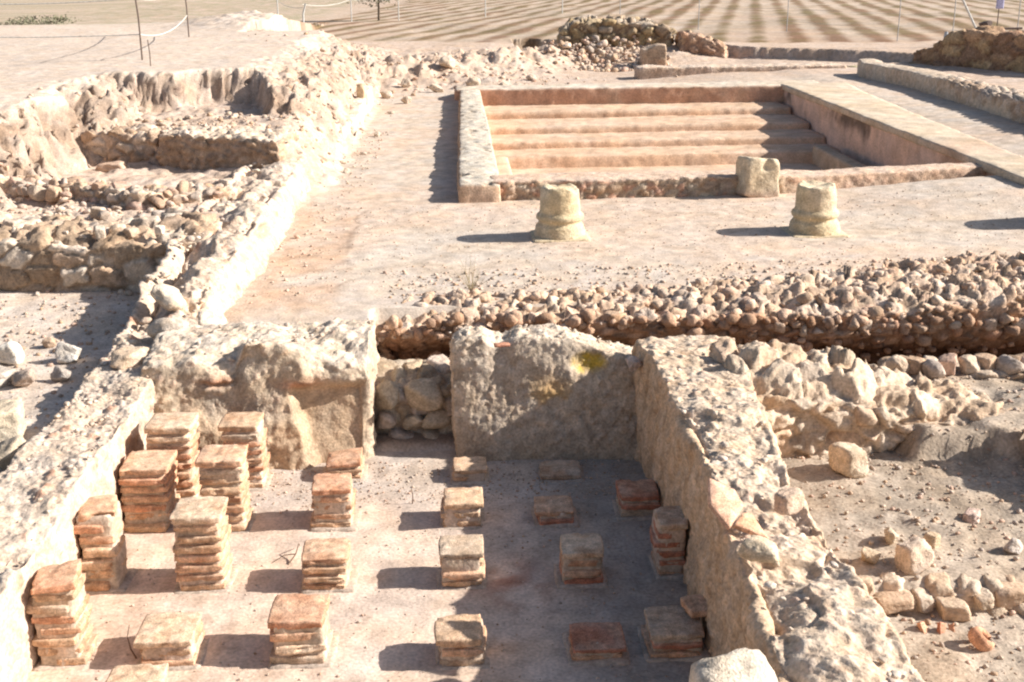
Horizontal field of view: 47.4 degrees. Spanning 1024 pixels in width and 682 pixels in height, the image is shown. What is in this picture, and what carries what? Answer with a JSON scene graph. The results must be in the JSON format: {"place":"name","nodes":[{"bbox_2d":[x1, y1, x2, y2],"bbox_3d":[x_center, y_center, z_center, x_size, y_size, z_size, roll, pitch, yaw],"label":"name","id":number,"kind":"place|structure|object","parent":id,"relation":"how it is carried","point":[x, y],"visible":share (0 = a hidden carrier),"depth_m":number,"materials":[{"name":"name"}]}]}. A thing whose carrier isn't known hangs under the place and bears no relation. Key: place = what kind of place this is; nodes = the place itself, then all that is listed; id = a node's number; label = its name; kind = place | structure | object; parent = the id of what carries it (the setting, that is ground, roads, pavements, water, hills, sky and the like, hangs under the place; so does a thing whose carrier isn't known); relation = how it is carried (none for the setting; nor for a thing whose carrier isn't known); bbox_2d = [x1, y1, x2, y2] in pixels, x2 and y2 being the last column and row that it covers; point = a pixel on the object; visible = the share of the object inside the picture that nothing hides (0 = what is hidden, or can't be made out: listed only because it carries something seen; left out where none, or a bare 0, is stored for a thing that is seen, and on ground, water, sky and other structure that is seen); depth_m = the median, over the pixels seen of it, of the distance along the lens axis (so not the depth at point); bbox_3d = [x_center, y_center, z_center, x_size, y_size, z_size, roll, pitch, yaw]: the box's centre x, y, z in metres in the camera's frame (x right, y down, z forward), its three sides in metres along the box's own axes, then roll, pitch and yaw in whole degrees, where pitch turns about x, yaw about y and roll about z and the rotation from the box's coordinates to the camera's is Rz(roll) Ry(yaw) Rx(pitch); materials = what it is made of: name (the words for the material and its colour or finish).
{"place":"outdoors","nodes":[
{"label":"outdoors","id":0,"kind":"place"},
{"bbox_2d":[0,290,139,428],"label":"gravel","id":1,"kind":"structure","parent":0,"point":[79,343],"depth_m":8.31,"materials":[{"name":"gravel"}]},
{"bbox_2d":[0,10,396,210],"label":"excavation bank","id":2,"kind":"structure","parent":0,"point":[220,59],"depth_m":15.54,"materials":[{"name":"soil"}]},
{"bbox_2d":[0,0,189,65],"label":"rope fence","id":3,"kind":"object","parent":2,"relation":"on","point":[139,34],"visible":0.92,"depth_m":16.85,"materials":[{"name":"fabric"}]},
{"bbox_2d":[0,153,241,210],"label":"collapsed wall","id":4,"kind":"structure","parent":2,"relation":"on","point":[116,195],"depth_m":10.82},
{"bbox_2d":[27,83,357,167],"bbox_3d":[-3.693,-2.538,13.815,3.571,1.008,2.725,-2,18,-2],"label":"rubble","id":5,"kind":"object","parent":2,"relation":"on","point":[162,124],"visible":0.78,"depth_m":13.86,"materials":[{"name":"stone"}]},
{"bbox_2d":[26,450,704,681],"bbox_3d":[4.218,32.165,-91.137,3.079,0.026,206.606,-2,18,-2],"label":"hypocaust floor","id":6,"kind":"structure","parent":0,"point":[500,596],"depth_m":5.52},
{"bbox_2d":[25,559,101,670],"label":"brick pillar","id":7,"kind":"structure","parent":6,"relation":"on","point":[58,606],"depth_m":4.91,"materials":[{"name":"brick"}]},
{"bbox_2d":[73,494,136,593],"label":"brick pillar","id":8,"kind":"structure","parent":6,"relation":"on","point":[98,526],"depth_m":5.51,"materials":[{"name":"brick"}]},
{"bbox_2d":[105,663,168,681],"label":"brick pillar","id":9,"kind":"structure","parent":6,"relation":"on","point":[148,672],"depth_m":4.66,"materials":[{"name":"brick"}]},
{"bbox_2d":[118,449,179,532],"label":"brick pillar","id":10,"kind":"structure","parent":6,"relation":"on","point":[148,483],"depth_m":6.12,"materials":[{"name":"brick"}]},
{"bbox_2d":[133,612,209,670],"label":"brick pillar","id":11,"kind":"structure","parent":6,"relation":"on","point":[176,641],"depth_m":4.95,"materials":[{"name":"brick"}]},
{"bbox_2d":[144,412,201,497],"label":"brick pillar","id":12,"kind":"structure","parent":6,"relation":"on","point":[173,431],"depth_m":6.36,"materials":[{"name":"brick"}]},
{"bbox_2d":[169,496,238,594],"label":"brick pillar","id":13,"kind":"structure","parent":6,"relation":"on","point":[203,556],"depth_m":5.50,"materials":[{"name":"brick"}]},
{"bbox_2d":[194,444,256,533],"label":"brick pillar","id":14,"kind":"structure","parent":6,"relation":"on","point":[223,470],"depth_m":6.07,"materials":[{"name":"brick"}]},
{"bbox_2d":[218,411,273,491],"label":"brick pillar","id":15,"kind":"structure","parent":6,"relation":"on","point":[244,428],"depth_m":6.58,"materials":[{"name":"brick"}]},
{"bbox_2d":[141,317,379,469],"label":"ruined wall","id":16,"kind":"structure","parent":6,"relation":"on","point":[308,389],"depth_m":6.89,"materials":[{"name":"stone"}]},
{"bbox_2d":[198,311,227,325],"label":"loose stone","id":17,"kind":"object","parent":16,"relation":"on","point":[207,317],"visible":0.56,"depth_m":7.45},
{"bbox_2d":[267,593,339,668],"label":"brick pillar","id":18,"kind":"structure","parent":6,"relation":"on","point":[303,635],"depth_m":4.93,"materials":[{"name":"brick"}]},
{"bbox_2d":[300,537,357,593],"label":"brick pillar","id":19,"kind":"structure","parent":6,"relation":"on","point":[327,567],"depth_m":5.52,"materials":[{"name":"brick"}]},
{"bbox_2d":[309,473,360,531],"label":"brick pillar","id":20,"kind":"structure","parent":6,"relation":"on","point":[333,502],"depth_m":6.13,"materials":[{"name":"brick"}]},
{"bbox_2d":[322,447,367,481],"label":"brick pillar","id":21,"kind":"structure","parent":6,"relation":"on","point":[351,461],"depth_m":6.73,"materials":[{"name":"brick"}]},
{"bbox_2d":[250,458,623,508],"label":"gravel","id":22,"kind":"structure","parent":6,"relation":"on","point":[438,470],"depth_m":6.67,"materials":[{"name":"gravel"}]},
{"bbox_2d":[434,614,489,669],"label":"brick pillar","id":23,"kind":"structure","parent":6,"relation":"on","point":[461,641],"depth_m":4.91,"materials":[{"name":"brick"}]},
{"bbox_2d":[437,534,486,589],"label":"brick pillar","id":24,"kind":"structure","parent":6,"relation":"on","point":[462,563],"depth_m":5.53,"materials":[{"name":"brick"}]},
{"bbox_2d":[440,486,484,529],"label":"brick pillar","id":25,"kind":"structure","parent":6,"relation":"on","point":[460,508],"depth_m":6.12,"materials":[{"name":"brick"}]},
{"bbox_2d":[450,456,489,485],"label":"brick pillar","id":26,"kind":"structure","parent":6,"relation":"on","point":[469,471],"depth_m":6.68,"materials":[{"name":"brick"}]},
{"bbox_2d":[448,323,636,461],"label":"ruined wall","id":27,"kind":"structure","parent":6,"relation":"on","point":[550,391],"depth_m":6.97,"materials":[{"name":"stone"}]},
{"bbox_2d":[531,495,579,527],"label":"brick pillar","id":28,"kind":"structure","parent":6,"relation":"on","point":[556,511],"depth_m":6.15,"materials":[{"name":"brick"}]},
{"bbox_2d":[538,460,584,482],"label":"brick pillar","id":29,"kind":"structure","parent":6,"relation":"on","point":[553,471],"depth_m":6.72,"materials":[{"name":"brick"}]},
{"bbox_2d":[554,533,607,588],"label":"brick pillar","id":30,"kind":"structure","parent":6,"relation":"on","point":[579,565],"depth_m":5.53,"materials":[{"name":"brick"}]},
{"bbox_2d":[563,622,629,665],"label":"brick pillar","id":31,"kind":"structure","parent":6,"relation":"on","point":[595,644],"depth_m":4.97,"materials":[{"name":"brick"}]},
{"bbox_2d":[611,479,659,520],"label":"brick pillar","id":32,"kind":"structure","parent":6,"relation":"on","point":[638,500],"depth_m":6.22,"materials":[{"name":"brick"}]},
{"bbox_2d":[649,506,687,579],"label":"brick pillar","id":33,"kind":"structure","parent":6,"relation":"on","point":[668,527],"depth_m":5.60,"materials":[{"name":"brick"}]},
{"bbox_2d":[637,605,710,662],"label":"brick pillar","id":34,"kind":"structure","parent":6,"relation":"on","point":[670,633],"depth_m":4.97,"materials":[{"name":"brick"}]},
{"bbox_2d":[680,594,707,617],"bbox_3d":[0.811,1.159,5.101,0.116,0.048,0.135,-5,18,-13],"label":"half brick","id":35,"kind":"object","parent":34,"relation":"on","point":[695,606],"visible":0.84,"depth_m":5.08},
{"bbox_2d":[631,334,924,681],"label":"concrete wall","id":36,"kind":"structure","parent":6,"relation":"on","point":[806,608],"depth_m":4.92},
{"bbox_2d":[625,356,641,371],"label":"loose stone","id":37,"kind":"object","parent":36,"relation":"on","point":[634,363],"visible":1,"depth_m":6.78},
{"bbox_2d":[707,478,743,529],"bbox_3d":[0.870,0.672,4.737,0.160,0.025,0.230,18,44,-14],"label":"tile fragment","id":38,"kind":"object","parent":36,"relation":"on","point":[725,505],"visible":1,"depth_m":4.73,"materials":[{"name":"stone"}]},
{"bbox_2d":[689,648,777,681],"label":"loose stone","id":39,"kind":"object","parent":36,"relation":"on","point":[744,665],"visible":1,"depth_m":3.64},
{"bbox_2d":[732,513,767,538],"bbox_3d":[0.924,0.720,4.575,0.151,0.025,0.115,14,40,-21],"label":"tile fragment","id":40,"kind":"object","parent":36,"relation":"on","point":[747,523],"visible":0.97,"depth_m":4.56,"materials":[{"name":"stone"}]},
{"bbox_2d":[737,535,779,562],"bbox_3d":[0.933,0.784,4.389,0.155,0.104,0.151,7,20,24],"label":"loose stone","id":41,"kind":"object","parent":36,"relation":"on","point":[758,548],"visible":1,"depth_m":4.34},
{"bbox_2d":[774,487,804,515],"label":"loose stone","id":42,"kind":"object","parent":36,"relation":"on","point":[788,501],"visible":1,"depth_m":4.72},
{"bbox_2d":[67,459,679,681],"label":"gravel","id":43,"kind":"structure","parent":0,"point":[338,676],"depth_m":5.60,"materials":[{"name":"gravel"}]},
{"bbox_2d":[0,290,1023,681],"bbox_3d":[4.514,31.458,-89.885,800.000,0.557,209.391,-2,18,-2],"label":"room floor","id":44,"kind":"structure","parent":0,"point":[956,442],"depth_m":5.92,"materials":[{"name":"soil"}]},
{"bbox_2d":[0,365,15,387],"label":"loose stone","id":45,"kind":"object","parent":44,"relation":"on","point":[6,373],"visible":0.84,"depth_m":7.24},
{"bbox_2d":[0,341,24,364],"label":"loose stone","id":46,"kind":"object","parent":44,"relation":"on","point":[12,352],"visible":0.99,"depth_m":7.62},
{"bbox_2d":[0,397,26,441],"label":"loose stone","id":47,"kind":"object","parent":44,"relation":"on","point":[12,421],"visible":0.85,"depth_m":6.27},
{"bbox_2d":[0,436,27,469],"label":"loose stone","id":48,"kind":"object","parent":44,"relation":"on","point":[9,447],"visible":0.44,"depth_m":5.99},
{"bbox_2d":[11,367,36,386],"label":"loose stone","id":49,"kind":"object","parent":44,"relation":"on","point":[25,377],"visible":1,"depth_m":7.18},
{"bbox_2d":[42,337,56,347],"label":"loose stone","id":50,"kind":"object","parent":44,"relation":"on","point":[48,342],"visible":1,"depth_m":7.98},
{"bbox_2d":[50,366,71,381],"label":"loose stone","id":51,"kind":"object","parent":44,"relation":"on","point":[59,374],"visible":1,"depth_m":7.28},
{"bbox_2d":[54,342,81,363],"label":"loose stone","id":52,"kind":"object","parent":44,"relation":"on","point":[64,353],"visible":1,"depth_m":7.63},
{"bbox_2d":[0,206,222,291],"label":"stone wall","id":53,"kind":"structure","parent":44,"relation":"on","point":[56,253],"depth_m":9.35,"materials":[{"name":"stone"}]},
{"bbox_2d":[0,162,345,295],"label":"rubble","id":54,"kind":"object","parent":44,"relation":"on","point":[85,201],"visible":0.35,"depth_m":10.48,"materials":[{"name":"stone"}]},
{"bbox_2d":[828,441,868,477],"bbox_3d":[1.752,0.621,6.063,0.166,0.172,0.196,-8,19,-21],"label":"loose stone","id":55,"kind":"object","parent":44,"relation":"on","point":[848,459],"visible":1,"depth_m":6.00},
{"bbox_2d":[708,338,1011,458],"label":"stone wall","id":56,"kind":"structure","parent":44,"relation":"on","point":[815,402],"depth_m":6.34,"materials":[{"name":"stone"}]},
{"bbox_2d":[861,546,880,563],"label":"loose stone","id":57,"kind":"object","parent":44,"relation":"on","point":[869,555],"visible":1,"depth_m":5.13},
{"bbox_2d":[884,527,898,544],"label":"loose stone","id":58,"kind":"object","parent":44,"relation":"on","point":[891,536],"visible":1,"depth_m":5.32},
{"bbox_2d":[788,420,1023,681],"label":"gravel","id":59,"kind":"structure","parent":44,"relation":"on","point":[918,577],"depth_m":5.54,"materials":[{"name":"gravel"}]},
{"bbox_2d":[894,536,934,575],"bbox_3d":[1.758,0.940,5.121,0.150,0.147,0.131,-11,21,-29],"label":"loose stone","id":60,"kind":"object","parent":44,"relation":"on","point":[914,555],"visible":1,"depth_m":5.08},
{"bbox_2d":[917,621,929,633],"bbox_3d":[1.704,1.187,4.826,0.047,0.057,0.018,-5,-21,-31],"label":"brick fragment","id":61,"kind":"object","parent":44,"relation":"on","point":[923,627],"visible":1,"depth_m":4.82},
{"bbox_2d":[923,531,940,548],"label":"loose stone","id":62,"kind":"object","parent":44,"relation":"on","point":[932,539],"visible":0.83,"depth_m":5.28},
{"bbox_2d":[858,571,1023,621],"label":"row of stones","id":63,"kind":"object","parent":44,"relation":"on","point":[993,596],"depth_m":4.96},
{"bbox_2d":[937,622,945,633],"bbox_3d":[1.774,1.192,4.816,0.037,0.065,0.020,12,-19,-18],"label":"brick fragment","id":64,"kind":"object","parent":44,"relation":"on","point":[941,627],"visible":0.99,"depth_m":4.81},
{"bbox_2d":[877,353,1023,379],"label":"stone wall","id":65,"kind":"structure","parent":44,"relation":"on","point":[981,366],"depth_m":7.04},
{"bbox_2d":[962,508,980,523],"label":"loose stone","id":66,"kind":"object","parent":44,"relation":"on","point":[971,515],"visible":0.98,"depth_m":5.55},
{"bbox_2d":[968,626,994,651],"bbox_3d":[1.893,1.205,4.707,0.111,0.059,0.110,22,28,-40],"label":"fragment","id":67,"kind":"object","parent":44,"relation":"on","point":[979,638],"visible":1,"depth_m":4.67,"materials":[{"name":"stone"}]},
{"bbox_2d":[1003,538,1022,554],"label":"loose stone","id":68,"kind":"object","parent":44,"relation":"on","point":[1014,545],"visible":1,"depth_m":5.24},
{"bbox_2d":[0,0,1023,565],"bbox_3d":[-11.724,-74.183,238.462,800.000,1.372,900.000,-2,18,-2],"label":"ground","id":69,"kind":"structure","parent":0,"point":[314,152],"depth_m":24.55,"materials":[{"name":"soil"}]},
{"bbox_2d":[0,14,80,24],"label":"shrub","id":70,"kind":"object","parent":69,"relation":"on","point":[33,21],"visible":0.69,"depth_m":35.16,"materials":[{"name":"green plant"}]},
{"bbox_2d":[95,160,127,172],"bbox_3d":[-4.373,-1.899,12.735,0.332,0.119,0.232,-2,18,-2],"label":"stone slab","id":71,"kind":"object","parent":69,"relation":"on","point":[106,167],"depth_m":12.64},
{"bbox_2d":[79,123,165,162],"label":"stone wall","id":72,"kind":"structure","parent":69,"relation":"on","point":[137,142],"depth_m":13.05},
{"bbox_2d":[0,154,310,681],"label":"rubble wall","id":73,"kind":"structure","parent":69,"relation":"on","point":[63,467],"depth_m":6.43,"materials":[{"name":"stone"}]},
{"bbox_2d":[110,346,151,369],"bbox_3d":[-2.275,0.099,7.023,0.329,0.118,0.186,-17,24,-40],"label":"loose stone","id":74,"kind":"object","parent":73,"relation":"on","point":[122,358],"visible":0.8,"depth_m":6.94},
{"bbox_2d":[147,316,188,338],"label":"loose stone","id":75,"kind":"object","parent":73,"relation":"on","point":[156,326],"visible":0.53,"depth_m":7.28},
{"bbox_2d":[150,283,186,310],"bbox_3d":[-2.306,-0.298,7.803,0.208,0.162,0.281,-14,22,-34],"label":"loose stone","id":76,"kind":"object","parent":73,"relation":"on","point":[167,297],"visible":1,"depth_m":7.74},
{"bbox_2d":[156,125,298,169],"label":"stone wall","id":77,"kind":"structure","parent":69,"relation":"on","point":[186,147],"depth_m":12.60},
{"bbox_2d":[339,85,373,140],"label":"wall","id":78,"kind":"structure","parent":69,"relation":"on","point":[360,108],"depth_m":17.60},
{"bbox_2d":[356,83,367,104],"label":"stone slab","id":79,"kind":"structure","parent":69,"relation":"on","point":[361,89],"depth_m":18.41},
{"bbox_2d":[400,78,411,87],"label":"loose stone","id":80,"kind":"object","parent":69,"relation":"on","point":[405,82],"visible":0.99,"depth_m":22.61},
{"bbox_2d":[374,354,452,438],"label":"blocking wall","id":81,"kind":"structure","parent":69,"relation":"on","point":[411,396],"depth_m":7.21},
{"bbox_2d":[277,0,562,21],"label":"rope fence","id":82,"kind":"object","parent":69,"relation":"on","point":[365,1],"visible":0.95,"depth_m":43.66,"materials":[{"name":"fabric"}]},
{"bbox_2d":[439,55,457,68],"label":"loose stone","id":83,"kind":"object","parent":69,"relation":"on","point":[449,61],"visible":1,"depth_m":23.77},
{"bbox_2d":[248,30,677,101],"bbox_3d":[-0.442,-5.745,23.583,9.565,1.087,6.667,-2,18,-2],"label":"rubble","id":84,"kind":"object","parent":69,"relation":"on","point":[451,71],"visible":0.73,"depth_m":23.73,"materials":[{"name":"stone"}]},
{"bbox_2d":[466,76,480,85],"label":"loose stone","id":85,"kind":"object","parent":69,"relation":"on","point":[473,81],"visible":0.81,"depth_m":22.57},
{"bbox_2d":[543,35,674,71],"bbox_3d":[2.251,-6.575,26.711,3.092,0.737,2.314,-2,18,-2],"label":"stone heap","id":86,"kind":"object","parent":69,"relation":"on","point":[602,65],"visible":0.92,"depth_m":26.82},
{"bbox_2d":[557,14,676,50],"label":"ruined wall","id":87,"kind":"structure","parent":69,"relation":"on","point":[579,28],"depth_m":27.68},
{"bbox_2d":[375,250,1023,366],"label":"rubble wall","id":88,"kind":"structure","parent":69,"relation":"on","point":[970,302],"depth_m":8.02,"materials":[{"name":"stone"}]},
{"bbox_2d":[675,30,727,57],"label":"ruined wall","id":89,"kind":"structure","parent":69,"relation":"on","point":[690,41],"depth_m":27.23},
{"bbox_2d":[634,62,846,79],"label":"kerb wall","id":90,"kind":"structure","parent":69,"relation":"on","point":[646,71],"depth_m":23.96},
{"bbox_2d":[639,43,666,65],"bbox_3d":[3.177,-6.335,26.295,0.617,0.718,0.507,1,18,7],"label":"stone block","id":91,"kind":"object","parent":90,"relation":"on","point":[655,54],"depth_m":26.04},
{"bbox_2d":[908,25,1023,72],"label":"masonry wall","id":92,"kind":"structure","parent":69,"relation":"on","point":[995,48],"depth_m":23.49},
{"bbox_2d":[962,0,975,28],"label":"leaning pole","id":93,"kind":"object","parent":69,"relation":"on","point":[969,14],"visible":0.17,"depth_m":26.50,"materials":[{"name":"paint"}]},
{"bbox_2d":[996,0,1003,25],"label":"hanging sign","id":94,"kind":"object","parent":69,"relation":"on","point":[999,4],"visible":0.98,"depth_m":26.48,"materials":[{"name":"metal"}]},
{"bbox_2d":[242,73,1023,359],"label":"courtyard floor","id":95,"kind":"structure","parent":0,"point":[413,164],"depth_m":10.43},
{"bbox_2d":[250,132,388,308],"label":"gravel","id":96,"kind":"structure","parent":95,"relation":"on","point":[303,253],"depth_m":10.56,"materials":[{"name":"gravel"}]},
{"bbox_2d":[285,56,399,163],"bbox_3d":[-2.542,-4.006,18.425,1.474,0.974,10.678,-2,18,-2],"label":"rubble","id":97,"kind":"object","parent":95,"relation":"on","point":[309,112],"visible":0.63,"depth_m":16.32,"materials":[{"name":"stone"}]},
{"bbox_2d":[381,90,391,98],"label":"loose stone","id":98,"kind":"object","parent":95,"relation":"on","point":[387,94],"visible":1,"depth_m":21.20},
{"bbox_2d":[429,84,443,91],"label":"loose stone","id":99,"kind":"object","parent":95,"relation":"on","point":[435,87],"visible":0.99,"depth_m":22.10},
{"bbox_2d":[451,254,500,290],"bbox_3d":[-0.297,-0.478,8.399,0.356,0.304,0.284,16,24,41],"label":"dry weed","id":100,"kind":"object","parent":95,"relation":"on","point":[473,284],"visible":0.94,"depth_m":8.40,"materials":[{"name":"plant"}]},
{"bbox_2d":[531,183,590,242],"bbox_3d":[0.417,-1.120,10.154,0.508,0.478,0.489,-2,18,-2],"label":"column base","id":101,"kind":"object","parent":95,"relation":"on","point":[559,215],"visible":0.99,"depth_m":10.00,"materials":[{"name":"stone"}]},
{"bbox_2d":[382,256,942,298],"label":"gravel","id":102,"kind":"structure","parent":95,"relation":"on","point":[534,282],"depth_m":8.91,"materials":[{"name":"gravel"}]},
{"bbox_2d":[305,182,1023,292],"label":"gravel","id":103,"kind":"structure","parent":95,"relation":"on","point":[653,238],"depth_m":10.11,"materials":[{"name":"gravel"}]},
{"bbox_2d":[454,80,1023,202],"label":"bathing pool","id":104,"kind":"structure","parent":95,"relation":"in","point":[600,141],"depth_m":17.40,"materials":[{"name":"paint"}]},
{"bbox_2d":[735,156,779,197],"bbox_3d":[2.487,-1.667,11.857,0.392,0.447,0.317,-4,18,-9],"label":"stone block","id":105,"kind":"object","parent":104,"relation":"on","point":[758,177],"depth_m":11.72,"materials":[{"name":"stone"}]},
{"bbox_2d":[780,180,849,237],"bbox_3d":[2.656,-1.153,10.221,0.513,0.473,0.494,-2,18,-2],"label":"column base","id":106,"kind":"object","parent":95,"relation":"on","point":[815,212],"visible":0.97,"depth_m":10.07,"materials":[{"name":"stone"}]},
{"bbox_2d":[857,58,1023,123],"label":"plastered wall","id":107,"kind":"structure","parent":95,"relation":"on","point":[1005,102],"depth_m":18.24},
{"bbox_2d":[300,0,1023,48],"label":"ploughed field","id":108,"kind":"structure","parent":0,"point":[521,24],"depth_m":41.93,"materials":[{"name":"soil"}]},
{"bbox_2d":[347,0,409,20],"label":"tree","id":109,"kind":"object","parent":108,"relation":"on","point":[378,1],"visible":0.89,"depth_m":44.65,"materials":[{"name":"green plant"}]},
{"bbox_2d":[620,0,1020,40],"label":"wire fence","id":110,"kind":"object","parent":108,"relation":"on","point":[856,12],"visible":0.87,"depth_m":28.91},
{"bbox_2d":[908,374,1023,411],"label":"gravel","id":111,"kind":"structure","parent":0,"point":[1008,400],"depth_m":6.86,"materials":[{"name":"gravel"}]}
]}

